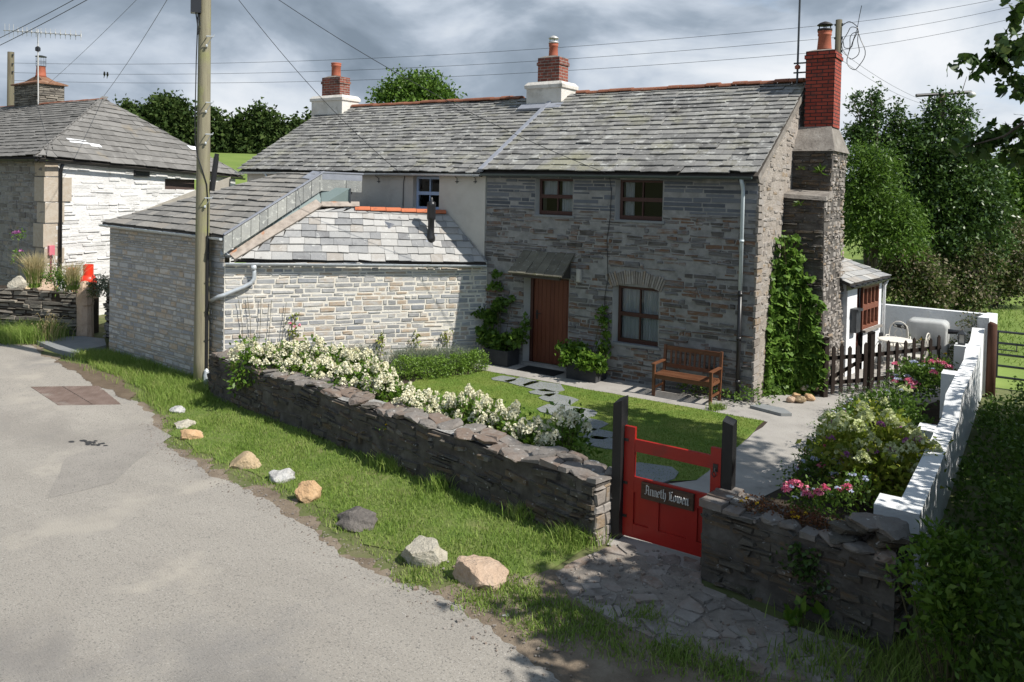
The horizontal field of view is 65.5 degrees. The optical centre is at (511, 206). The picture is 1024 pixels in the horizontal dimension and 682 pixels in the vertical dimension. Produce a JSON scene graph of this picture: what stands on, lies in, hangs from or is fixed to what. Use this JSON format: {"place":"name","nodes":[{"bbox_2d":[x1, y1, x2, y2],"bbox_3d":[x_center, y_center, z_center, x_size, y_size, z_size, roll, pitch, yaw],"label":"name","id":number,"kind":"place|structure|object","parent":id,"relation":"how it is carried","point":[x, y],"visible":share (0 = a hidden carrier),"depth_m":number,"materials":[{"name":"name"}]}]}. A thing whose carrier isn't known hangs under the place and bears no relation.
{"place":"outdoors","nodes":[
{"label":"outdoors","id":0,"kind":"place"},
{"bbox_2d":[0,343,559,681],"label":"lane","id":1,"kind":"structure","parent":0,"point":[152,566],"depth_m":7.81,"materials":[{"name":"grey asphalt"}]},
{"bbox_2d":[31,386,119,404],"bbox_3d":[-8.457,3.663,15.524,2.454,0.028,1.024,3,2,44],"label":"manhole cover","id":2,"kind":"object","parent":1,"relation":"on","point":[77,395],"visible":1,"depth_m":15.44,"materials":[{"name":"metal"}]},
{"bbox_2d":[54,359,135,399],"bbox_3d":[-8.792,3.613,16.967,0.701,0.001,4.670,0,2,-44],"label":"mud patch","id":3,"kind":"object","parent":1,"relation":"on","point":[96,379],"visible":0.98,"depth_m":16.73,"materials":[{"name":"soil"}]},
{"bbox_2d":[48,425,170,497],"bbox_3d":[-6.057,3.730,11.919,1.186,0.081,3.399,1,2,-3],"label":"tarmac patch","id":4,"kind":"object","parent":1,"relation":"on","point":[112,461],"visible":1,"depth_m":11.65,"materials":[{"name":"grey asphalt"}]},
{"bbox_2d":[133,418,854,681],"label":"stone chips","id":5,"kind":"object","parent":1,"relation":"on","point":[751,630],"visible":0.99,"depth_m":7.54,"materials":[{"name":"gravel"}]},
{"bbox_2d":[0,0,1023,180],"label":"sky","id":6,"kind":"structure","parent":0,"point":[379,29],"materials":[{"name":"grey"}]},
{"bbox_2d":[22,153,1023,681],"bbox_3d":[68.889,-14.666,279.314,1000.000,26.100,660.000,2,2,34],"label":"ground","id":7,"kind":"structure","parent":0,"point":[234,161],"depth_m":9.96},
{"bbox_2d":[7,52,13,105],"bbox_3d":[-25.274,-2.730,40.132,0.404,10.097,0.388,1,2,-9],"label":"utility pole","id":8,"kind":"object","parent":7,"relation":"on","point":[10,76],"visible":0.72,"depth_m":39.91,"materials":[{"name":"wood"}]},
{"bbox_2d":[9,251,70,287],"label":"feather grass","id":9,"kind":"object","parent":7,"relation":"on","point":[35,268],"depth_m":20.28,"materials":[{"name":"plant"}]},
{"bbox_2d":[0,285,98,334],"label":"drystone wall","id":10,"kind":"structure","parent":7,"relation":"on","point":[18,304],"depth_m":21.71,"materials":[{"name":"stone"}]},
{"bbox_2d":[36,336,105,356],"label":"slate bridge","id":11,"kind":"structure","parent":7,"relation":"on","point":[69,344],"depth_m":19.80,"materials":[{"name":"stone"}]},
{"bbox_2d":[51,259,91,289],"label":"feather grass","id":12,"kind":"object","parent":7,"relation":"on","point":[72,279],"depth_m":20.32,"materials":[{"name":"plant"}]},
{"bbox_2d":[76,281,93,336],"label":"gate pillar","id":13,"kind":"structure","parent":7,"relation":"on","point":[85,313],"depth_m":20.92,"materials":[{"name":"stone"}]},
{"bbox_2d":[0,24,245,314],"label":"neighbour house","id":14,"kind":"structure","parent":7,"relation":"on","point":[74,174],"depth_m":24.66,"materials":[{"name":"stone"}]},
{"bbox_2d":[165,179,193,189],"bbox_3d":[-11.330,-0.754,27.065,0.020,0.377,1.262,2,2,30],"label":"slot window","id":15,"kind":"structure","parent":14,"relation":"in","point":[183,184],"depth_m":27.11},
{"bbox_2d":[127,88,196,143],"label":"broadleaf tree","id":16,"kind":"object","parent":7,"relation":"on","point":[164,110],"visible":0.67,"depth_m":88.26,"materials":[{"name":"green plant"}]},
{"bbox_2d":[190,0,218,385],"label":"utility pole","id":17,"kind":"object","parent":7,"relation":"on","point":[201,11],"visible":0.94,"depth_m":16.32,"materials":[{"name":"wood"}]},
{"bbox_2d":[151,97,310,153],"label":"wood","id":18,"kind":"object","parent":7,"relation":"on","point":[258,128],"visible":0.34,"depth_m":88.61,"materials":[{"name":"green plant"}]},
{"bbox_2d":[98,171,486,374],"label":"stone outhouse","id":19,"kind":"structure","parent":7,"relation":"on","point":[328,266],"depth_m":17.49,"materials":[{"name":"stone"}]},
{"bbox_2d":[61,346,585,641],"bbox_3d":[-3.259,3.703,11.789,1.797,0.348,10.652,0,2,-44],"label":"verge turf","id":20,"kind":"structure","parent":7,"relation":"on","point":[553,564],"depth_m":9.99,"materials":[{"name":"green plant"}]},
{"bbox_2d":[228,451,260,469],"bbox_3d":[-3.833,3.663,11.483,0.481,0.263,0.370,1,2,-7],"label":"boulder","id":21,"kind":"object","parent":20,"relation":"on","point":[246,459],"visible":0.94,"depth_m":11.36,"materials":[{"name":"stone"}]},
{"bbox_2d":[269,468,294,483],"bbox_3d":[-3.135,3.698,10.870,0.353,0.187,0.306,1,2,-19],"label":"boulder","id":22,"kind":"object","parent":20,"relation":"on","point":[286,474],"visible":0.89,"depth_m":10.80,"materials":[{"name":"white stone"}]},
{"bbox_2d":[294,480,321,502],"bbox_3d":[-2.585,3.630,10.117,0.218,0.317,0.348,4,3,60],"label":"boulder","id":23,"kind":"object","parent":20,"relation":"on","point":[307,491],"visible":0.92,"depth_m":10.07,"materials":[{"name":"stone"}]},
{"bbox_2d":[335,506,377,532],"bbox_3d":[-1.829,3.676,9.337,0.575,0.218,0.424,2,2,34],"label":"boulder","id":24,"kind":"object","parent":20,"relation":"on","point":[357,518],"visible":0.98,"depth_m":9.23,"materials":[{"name":"stone"}]},
{"bbox_2d":[401,535,447,567],"bbox_3d":[-0.919,3.628,8.360,0.452,0.309,0.391,2,2,34],"label":"boulder","id":25,"kind":"object","parent":20,"relation":"on","point":[419,549],"visible":0.91,"depth_m":8.26,"materials":[{"name":"stone"}]},
{"bbox_2d":[452,554,508,590],"bbox_3d":[-0.302,3.645,7.931,0.602,0.268,0.434,2,2,34],"label":"boulder","id":26,"kind":"object","parent":20,"relation":"on","point":[474,571],"visible":0.91,"depth_m":7.83,"materials":[{"name":"stone"}]},
{"bbox_2d":[234,62,537,262],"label":"rendered cottage","id":27,"kind":"structure","parent":7,"relation":"on","point":[440,152],"depth_m":20.74,"materials":[{"name":"stone"}]},
{"bbox_2d":[416,176,438,209],"bbox_3d":[-1.805,-0.313,19.339,1.474,1.431,0.622,2,2,34],"label":"window","id":28,"kind":"structure","parent":27,"relation":"in","point":[429,184],"depth_m":19.70,"materials":[{"name":"blue paint"}]},
{"bbox_2d":[11,343,797,681],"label":"dirt edge","id":29,"kind":"object","parent":7,"relation":"on","point":[565,663],"visible":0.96,"depth_m":6.90,"materials":[{"name":"brown soil"}]},
{"bbox_2d":[207,349,611,545],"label":"garden wall","id":30,"kind":"structure","parent":7,"relation":"on","point":[551,484],"depth_m":10.70,"materials":[{"name":"stone"}]},
{"bbox_2d":[364,63,467,103],"bbox_3d":[-4.698,-2.245,38.125,3.614,9.164,4.795,8,7,77],"label":"broadleaf tree","id":31,"kind":"object","parent":7,"relation":"on","point":[397,89],"visible":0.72,"depth_m":37.49,"materials":[{"name":"green plant"}]},
{"bbox_2d":[0,317,1022,681],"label":"grass tufts","id":32,"kind":"object","parent":7,"relation":"on","point":[22,331],"visible":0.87,"depth_m":6.89,"materials":[{"name":"green plant"}]},
{"bbox_2d":[610,395,627,539],"bbox_3d":[1.196,3.049,8.903,0.105,1.890,0.160,2,2,34],"label":"gate post","id":33,"kind":"object","parent":7,"relation":"on","point":[620,413],"visible":0.64,"depth_m":8.84,"materials":[{"name":"stone"}]},
{"bbox_2d":[622,425,721,556],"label":"garden gate","id":34,"kind":"structure","parent":33,"relation":"attached to","point":[662,514],"depth_m":8.60,"materials":[{"name":"red paint"}]},
{"bbox_2d":[478,0,849,402],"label":"stone cottage","id":35,"kind":"structure","parent":7,"relation":"on","point":[675,219],"depth_m":16.31,"materials":[{"name":"grey stone"}]},
{"bbox_2d":[533,278,568,365],"bbox_3d":[0.859,2.488,17.251,0.937,1.840,0.126,2,2,34],"label":"door","id":36,"kind":"structure","parent":35,"relation":"in","point":[551,297],"depth_m":17.29,"materials":[{"name":"brown wood"}]},
{"bbox_2d":[534,179,573,217],"bbox_3d":[1.116,-0.209,17.290,1.551,1.400,0.740,2,2,34],"label":"window","id":37,"kind":"structure","parent":35,"relation":"in","point":[558,192],"depth_m":17.17,"materials":[{"name":"brown wood"}]},
{"bbox_2d":[612,285,659,350],"bbox_3d":[2.708,2.198,16.240,1.599,1.770,0.740,2,2,34],"label":"window","id":38,"kind":"structure","parent":35,"relation":"in","point":[638,325],"depth_m":16.13,"materials":[{"name":"brown wood"}]},
{"bbox_2d":[614,180,663,223],"bbox_3d":[2.758,-0.131,16.178,1.640,1.430,0.740,2,2,34],"label":"window","id":39,"kind":"structure","parent":35,"relation":"in","point":[643,200],"depth_m":16.27,"materials":[{"name":"brown wood"}]},
{"bbox_2d":[763,230,829,396],"bbox_3d":[5.467,2.077,15.446,1.303,3.216,0.853,1,2,4],"label":"wall creeper","id":40,"kind":"object","parent":35,"relation":"attached to","point":[795,353],"depth_m":15.34,"materials":[{"name":"green plant"}]},
{"bbox_2d":[840,256,894,376],"bbox_3d":[7.226,2.358,18.051,2.226,2.644,2.801,2,2,34],"label":"white porch","id":41,"kind":"object","parent":35,"relation":"attached to","point":[863,300],"visible":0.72,"depth_m":17.64,"materials":[{"name":"paint"}]},
{"bbox_2d":[859,283,882,332],"bbox_3d":[8.072,2.254,17.978,0.230,1.012,1.168,3,2,42],"label":"window","id":42,"kind":"structure","parent":41,"relation":"in","point":[869,294],"depth_m":17.93,"materials":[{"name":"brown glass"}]},
{"bbox_2d":[555,542,873,681],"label":"threshold paving","id":43,"kind":"structure","parent":7,"relation":"on","point":[692,610],"depth_m":7.27,"materials":[{"name":"stone"}]},
{"bbox_2d":[721,415,736,489],"bbox_3d":[2.238,3.107,8.275,0.112,1.850,0.130,2,2,34],"label":"gate post","id":44,"kind":"object","parent":7,"relation":"on","point":[728,454],"visible":0.36,"depth_m":8.21,"materials":[{"name":"stone"}]},
{"bbox_2d":[783,595,829,625],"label":"sycamore seedling","id":45,"kind":"object","parent":7,"relation":"on","point":[795,615],"visible":0.98,"depth_m":7.15,"materials":[{"name":"green plant"}]},
{"bbox_2d":[699,487,917,650],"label":"gate wall","id":46,"kind":"structure","parent":7,"relation":"on","point":[741,545],"depth_m":7.25,"materials":[{"name":"stone"}]},
{"bbox_2d":[733,490,843,530],"bbox_3d":[2.735,2.982,7.580,1.346,0.308,0.566,2,2,34],"label":"sedum","id":47,"kind":"object","parent":46,"relation":"on","point":[795,514],"visible":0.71,"depth_m":7.63,"materials":[{"name":"green plant"}]},
{"bbox_2d":[769,534,834,613],"bbox_3d":[2.632,3.308,7.244,0.594,0.681,0.109,3,2,43],"label":"wall ivy","id":48,"kind":"object","parent":46,"relation":"attached to","point":[805,568],"depth_m":7.21,"materials":[{"name":"green plant"}]},
{"bbox_2d":[834,5,865,69],"bbox_3d":[12.547,-2.054,29.905,1.103,10.865,0.299,2,2,34],"label":"utility pole","id":49,"kind":"object","parent":7,"relation":"on","point":[838,38],"visible":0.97,"depth_m":29.91,"materials":[{"name":"brown wood"}]},
{"bbox_2d":[841,77,921,267],"bbox_3d":[12.408,-0.473,26.985,2.947,7.868,1.672,1,2,-1],"label":"broadleaf tree","id":50,"kind":"object","parent":7,"relation":"on","point":[875,122],"visible":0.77,"depth_m":26.83,"materials":[{"name":"green plant"}]},
{"bbox_2d":[840,130,939,269],"bbox_3d":[11.059,0.605,24.032,3.428,5.813,2.582,1,2,9],"label":"broadleaf tree","id":51,"kind":"object","parent":7,"relation":"on","point":[901,223],"visible":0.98,"depth_m":23.61,"materials":[{"name":"green plant"}]},
{"bbox_2d":[869,236,964,309],"bbox_3d":[12.582,2.124,24.989,3.018,2.797,2.297,1,2,8],"label":"hedge bush","id":52,"kind":"object","parent":7,"relation":"on","point":[913,282],"visible":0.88,"depth_m":24.55,"materials":[{"name":"green plant"}]},
{"bbox_2d":[873,327,984,596],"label":"boundary wall","id":53,"kind":"structure","parent":7,"relation":"on","point":[924,495],"depth_m":10.51,"materials":[{"name":"white paint"}]},
{"bbox_2d":[880,304,997,393],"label":"patio wall","id":54,"kind":"structure","parent":7,"relation":"on","point":[902,313],"depth_m":18.73,"materials":[{"name":"white paint"}]},
{"bbox_2d":[996,330,1023,380],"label":"field gate","id":55,"kind":"structure","parent":54,"relation":"attached to","point":[1009,355],"depth_m":16.15,"materials":[{"name":"metal"}]},
{"bbox_2d":[915,90,975,257],"bbox_3d":[14.633,-0.234,27.080,2.025,7.463,0.287,1,2,-1],"label":"utility pole","id":56,"kind":"object","parent":7,"relation":"on","point":[970,94],"visible":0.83,"depth_m":26.95,"materials":[{"name":"brown wood"}]},
{"bbox_2d":[909,308,982,367],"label":"rose bush","id":57,"kind":"object","parent":7,"relation":"on","point":[951,348],"visible":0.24,"depth_m":18.16,"materials":[{"name":"green plant"}]},
{"bbox_2d":[881,515,1020,681],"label":"laurel bush","id":58,"kind":"object","parent":7,"relation":"on","point":[948,604],"visible":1,"depth_m":6.31,"materials":[{"name":"green plant"}]},
{"bbox_2d":[886,77,1023,271],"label":"broadleaf tree","id":59,"kind":"object","parent":7,"relation":"on","point":[964,195],"visible":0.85,"depth_m":26.33,"materials":[{"name":"green plant"}]},
{"bbox_2d":[918,236,1015,312],"bbox_3d":[14.973,2.407,26.385,3.177,2.903,2.630,1,2,6],"label":"hedge bush","id":60,"kind":"object","parent":7,"relation":"on","point":[975,279],"visible":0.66,"depth_m":26.04,"materials":[{"name":"green plant"}]},
{"bbox_2d":[921,376,1023,681],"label":"bank undergrowth","id":61,"kind":"object","parent":7,"relation":"on","point":[1012,492],"visible":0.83,"depth_m":8.80,"materials":[{"name":"green plant"}]},
{"bbox_2d":[946,0,1023,172],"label":"sycamore tree","id":62,"kind":"object","parent":7,"relation":"on","point":[1002,137],"visible":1,"depth_m":10.96,"materials":[{"name":"green plant"}]},
{"bbox_2d":[985,322,997,397],"bbox_3d":[9.308,3.111,15.474,0.171,1.761,0.180,2,2,34],"label":"gate post","id":63,"kind":"object","parent":7,"relation":"on","point":[990,380],"visible":0.79,"depth_m":15.41,"materials":[{"name":"wood"}]},
{"bbox_2d":[970,140,1023,288],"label":"broadleaf tree","id":64,"kind":"object","parent":7,"relation":"on","point":[1018,177],"visible":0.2,"depth_m":32.22,"materials":[{"name":"green plant"}]},
{"bbox_2d":[971,213,1023,307],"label":"hedge bush","id":65,"kind":"object","parent":7,"relation":"on","point":[1012,279],"visible":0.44,"depth_m":27.57,"materials":[{"name":"green plant"}]},
{"bbox_2d":[401,370,763,480],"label":"lawn","id":66,"kind":"structure","parent":0,"point":[670,431],"depth_m":13.54,"materials":[{"name":"green plant"}]},
{"bbox_2d":[636,462,678,482],"bbox_3d":[1.896,3.639,10.911,0.720,0.018,0.742,2,2,34],"label":"stepping stone","id":67,"kind":"object","parent":66,"relation":"on","point":[672,472],"visible":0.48,"depth_m":10.90,"materials":[{"name":"grey stone"}]},
{"bbox_2d":[296,357,939,520],"bbox_3d":[1.787,3.509,16.302,12.710,0.001,13.524,2,2,34],"label":"garden bed","id":68,"kind":"object","parent":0,"point":[931,412],"visible":0.1,"depth_m":10.39,"materials":[{"name":"soil"}]},
{"bbox_2d":[219,333,267,397],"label":"hydrangea bush","id":69,"kind":"object","parent":68,"relation":"on","point":[249,347],"visible":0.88,"depth_m":14.46,"materials":[{"name":"green plant"}]},
{"bbox_2d":[240,340,293,386],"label":"hydrangea bush","id":70,"kind":"object","parent":68,"relation":"on","point":[272,349],"visible":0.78,"depth_m":14.43,"materials":[{"name":"white plant"}]},
{"bbox_2d":[268,337,312,371],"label":"hydrangea bush","id":71,"kind":"object","parent":68,"relation":"on","point":[296,349],"visible":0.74,"depth_m":14.53,"materials":[{"name":"white plant"}]},
{"bbox_2d":[276,351,317,374],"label":"hydrangea bush","id":72,"kind":"object","parent":68,"relation":"on","point":[292,359],"visible":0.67,"depth_m":14.20,"materials":[{"name":"white plant"}]},
{"bbox_2d":[285,334,335,374],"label":"hydrangea bush","id":73,"kind":"object","parent":68,"relation":"on","point":[320,341],"visible":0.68,"depth_m":14.40,"materials":[{"name":"white plant"}]},
{"bbox_2d":[300,358,339,383],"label":"hydrangea bush","id":74,"kind":"object","parent":68,"relation":"on","point":[316,367],"visible":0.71,"depth_m":13.66,"materials":[{"name":"white plant"}]},
{"bbox_2d":[319,342,355,380],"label":"hydrangea bush","id":75,"kind":"object","parent":68,"relation":"on","point":[339,350],"visible":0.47,"depth_m":14.23,"materials":[{"name":"white plant"}]},
{"bbox_2d":[325,361,368,390],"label":"hydrangea bush","id":76,"kind":"object","parent":68,"relation":"on","point":[346,372],"visible":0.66,"depth_m":13.10,"materials":[{"name":"white plant"}]},
{"bbox_2d":[335,346,379,396],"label":"hydrangea bush","id":77,"kind":"object","parent":68,"relation":"on","point":[358,356],"visible":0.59,"depth_m":13.89,"materials":[{"name":"white plant"}]},
{"bbox_2d":[348,356,408,401],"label":"hydrangea bush","id":78,"kind":"object","parent":68,"relation":"on","point":[374,367],"visible":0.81,"depth_m":12.92,"materials":[{"name":"white plant"}]},
{"bbox_2d":[358,372,416,404],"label":"hydrangea bush","id":79,"kind":"object","parent":68,"relation":"on","point":[382,383],"visible":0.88,"depth_m":12.65,"materials":[{"name":"white plant"}]},
{"bbox_2d":[378,344,439,372],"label":"lavender","id":80,"kind":"object","parent":68,"relation":"on","point":[396,354],"visible":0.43,"depth_m":16.67,"materials":[{"name":"green plant"}]},
{"bbox_2d":[391,381,442,411],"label":"hydrangea bush","id":81,"kind":"object","parent":68,"relation":"on","point":[412,397],"visible":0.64,"depth_m":11.90,"materials":[{"name":"white plant"}]},
{"bbox_2d":[389,347,490,380],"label":"box hedge","id":82,"kind":"object","parent":68,"relation":"on","point":[434,367],"visible":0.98,"depth_m":16.12,"materials":[{"name":"green plant"}]},
{"bbox_2d":[422,391,471,425],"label":"hydrangea bush","id":83,"kind":"object","parent":68,"relation":"on","point":[437,404],"visible":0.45,"depth_m":11.76,"materials":[{"name":"white plant"}]},
{"bbox_2d":[440,383,495,427],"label":"hydrangea bush","id":84,"kind":"object","parent":68,"relation":"on","point":[465,398],"visible":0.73,"depth_m":11.50,"materials":[{"name":"white plant"}]},
{"bbox_2d":[464,396,514,433],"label":"hydrangea bush","id":85,"kind":"object","parent":68,"relation":"on","point":[482,410],"visible":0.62,"depth_m":11.17,"materials":[{"name":"white plant"}]},
{"bbox_2d":[485,399,547,444],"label":"hydrangea bush","id":86,"kind":"object","parent":68,"relation":"on","point":[512,413],"visible":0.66,"depth_m":10.94,"materials":[{"name":"white plant"}]},
{"bbox_2d":[509,408,568,446],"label":"hydrangea bush","id":87,"kind":"object","parent":68,"relation":"on","point":[536,424],"visible":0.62,"depth_m":10.52,"materials":[{"name":"white plant"}]},
{"bbox_2d":[535,400,608,459],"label":"hydrangea bush","id":88,"kind":"object","parent":68,"relation":"on","point":[568,419],"visible":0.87,"depth_m":10.30,"materials":[{"name":"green plant"}]},
{"bbox_2d":[772,395,856,495],"bbox_3d":[4.739,3.453,12.001,0.731,0.532,4.463,2,2,34],"label":"daisy clump","id":89,"kind":"object","parent":68,"relation":"on","point":[803,454],"visible":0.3,"depth_m":10.86,"materials":[{"name":"green plant"}]},
{"bbox_2d":[783,433,862,497],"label":"lacecap hydrangea","id":90,"kind":"object","parent":68,"relation":"on","point":[812,462],"visible":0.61,"depth_m":10.29,"materials":[{"name":"green plant"}]},
{"bbox_2d":[772,463,884,519],"bbox_3d":[3.469,3.290,8.595,1.372,0.921,0.835,0,2,-33],"label":"geranium","id":91,"kind":"object","parent":68,"relation":"on","point":[845,489],"visible":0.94,"depth_m":8.46,"materials":[{"name":"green plant"}]},
{"bbox_2d":[832,375,905,412],"bbox_3d":[6.155,3.312,13.756,1.449,0.796,1.016,1,2,5],"label":"catmint","id":92,"kind":"object","parent":68,"relation":"on","point":[857,395],"visible":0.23,"depth_m":13.84,"materials":[{"name":"green plant"}]},
{"bbox_2d":[795,398,953,511],"bbox_3d":[4.621,3.141,10.135,1.619,1.187,1.958,1,2,-10],"label":"hydrangea bush","id":93,"kind":"object","parent":68,"relation":"on","point":[866,440],"visible":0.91,"depth_m":9.88,"materials":[{"name":"green plant"}]},
{"bbox_2d":[826,380,940,435],"bbox_3d":[5.730,3.182,12.107,1.449,1.049,2.262,4,3,58],"label":"hydrangea bush","id":94,"kind":"object","parent":68,"relation":"on","point":[894,405],"visible":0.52,"depth_m":12.08,"materials":[{"name":"green plant"}]},
{"bbox_2d":[473,355,952,572],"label":"garden path","id":95,"kind":"structure","parent":0,"point":[765,449],"depth_m":13.49,"materials":[{"name":"concrete"}]},
{"bbox_2d":[483,346,518,366],"bbox_3d":[-0.242,3.265,17.448,0.650,0.330,0.450,2,2,34],"label":"planter","id":96,"kind":"object","parent":95,"relation":"on","point":[508,358],"visible":0.81,"depth_m":17.25,"materials":[{"name":"stone"}]},
{"bbox_2d":[470,268,530,350],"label":"planter vine","id":97,"kind":"object","parent":96,"relation":"in","point":[492,337],"visible":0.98,"depth_m":17.52,"materials":[{"name":"green plant"}]},
{"bbox_2d":[566,362,606,382],"bbox_3d":[1.520,3.334,16.237,0.670,0.330,0.480,2,2,34],"label":"planter","id":98,"kind":"object","parent":95,"relation":"on","point":[581,375],"visible":0.61,"depth_m":16.05,"materials":[{"name":"stone"}]},
{"bbox_2d":[554,304,611,375],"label":"planter vine","id":99,"kind":"object","parent":98,"relation":"in","point":[574,352],"visible":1,"depth_m":16.14,"materials":[{"name":"green plant"}]},
{"bbox_2d":[651,344,722,405],"bbox_3d":[3.272,3.130,14.896,1.180,0.900,0.610,2,2,34],"label":"garden bench","id":100,"kind":"object","parent":95,"relation":"on","point":[710,381],"visible":1,"depth_m":14.96,"materials":[{"name":"brown wood"}]},
{"bbox_2d":[676,380,781,404],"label":"ground ivy","id":101,"kind":"object","parent":95,"relation":"on","point":[746,390],"visible":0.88,"depth_m":14.58,"materials":[{"name":"green plant"}]},
{"bbox_2d":[750,404,791,415],"bbox_3d":[4.630,3.595,14.107,0.342,0.050,0.735,0,2,-40],"label":"loose slate","id":102,"kind":"object","parent":95,"relation":"on","point":[778,411],"visible":1,"depth_m":14.05,"materials":[{"name":"stone"}]},
{"bbox_2d":[867,331,875,392],"bbox_3d":[7.021,3.031,15.554,0.100,1.220,0.150,1,2,-21],"label":"picket post","id":103,"kind":"object","parent":95,"relation":"on","point":[871,351],"visible":0.8,"depth_m":15.54,"materials":[{"name":"wood"}]},
{"bbox_2d":[828,342,867,393],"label":"picket gate","id":104,"kind":"structure","parent":103,"relation":"attached to","point":[841,357],"depth_m":15.34,"materials":[{"name":"wood"}]},
{"bbox_2d":[874,335,940,388],"bbox_3d":[7.995,3.114,16.070,2.040,0.950,0.070,0,2,-27],"label":"picket fence","id":105,"kind":"object","parent":103,"relation":"attached to","point":[896,352],"visible":0.59,"depth_m":15.91,"materials":[{"name":"wood"}]},
{"bbox_2d":[875,349,958,409],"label":"hydrangea bush","id":106,"kind":"object","parent":95,"relation":"on","point":[920,377],"visible":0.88,"depth_m":14.25,"materials":[{"name":"green plant"}]},
{"bbox_2d":[893,317,960,360],"bbox_3d":[9.571,3.110,18.355,1.427,1.024,0.535,2,2,34],"label":"grey tank","id":107,"kind":"object","parent":95,"relation":"on","point":[918,327],"visible":0.64,"depth_m":18.12,"materials":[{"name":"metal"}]},
{"bbox_2d":[961,307,1023,365],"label":"field grass","id":108,"kind":"structure","parent":0,"point":[1005,334],"depth_m":23.52,"materials":[{"name":"plant"}]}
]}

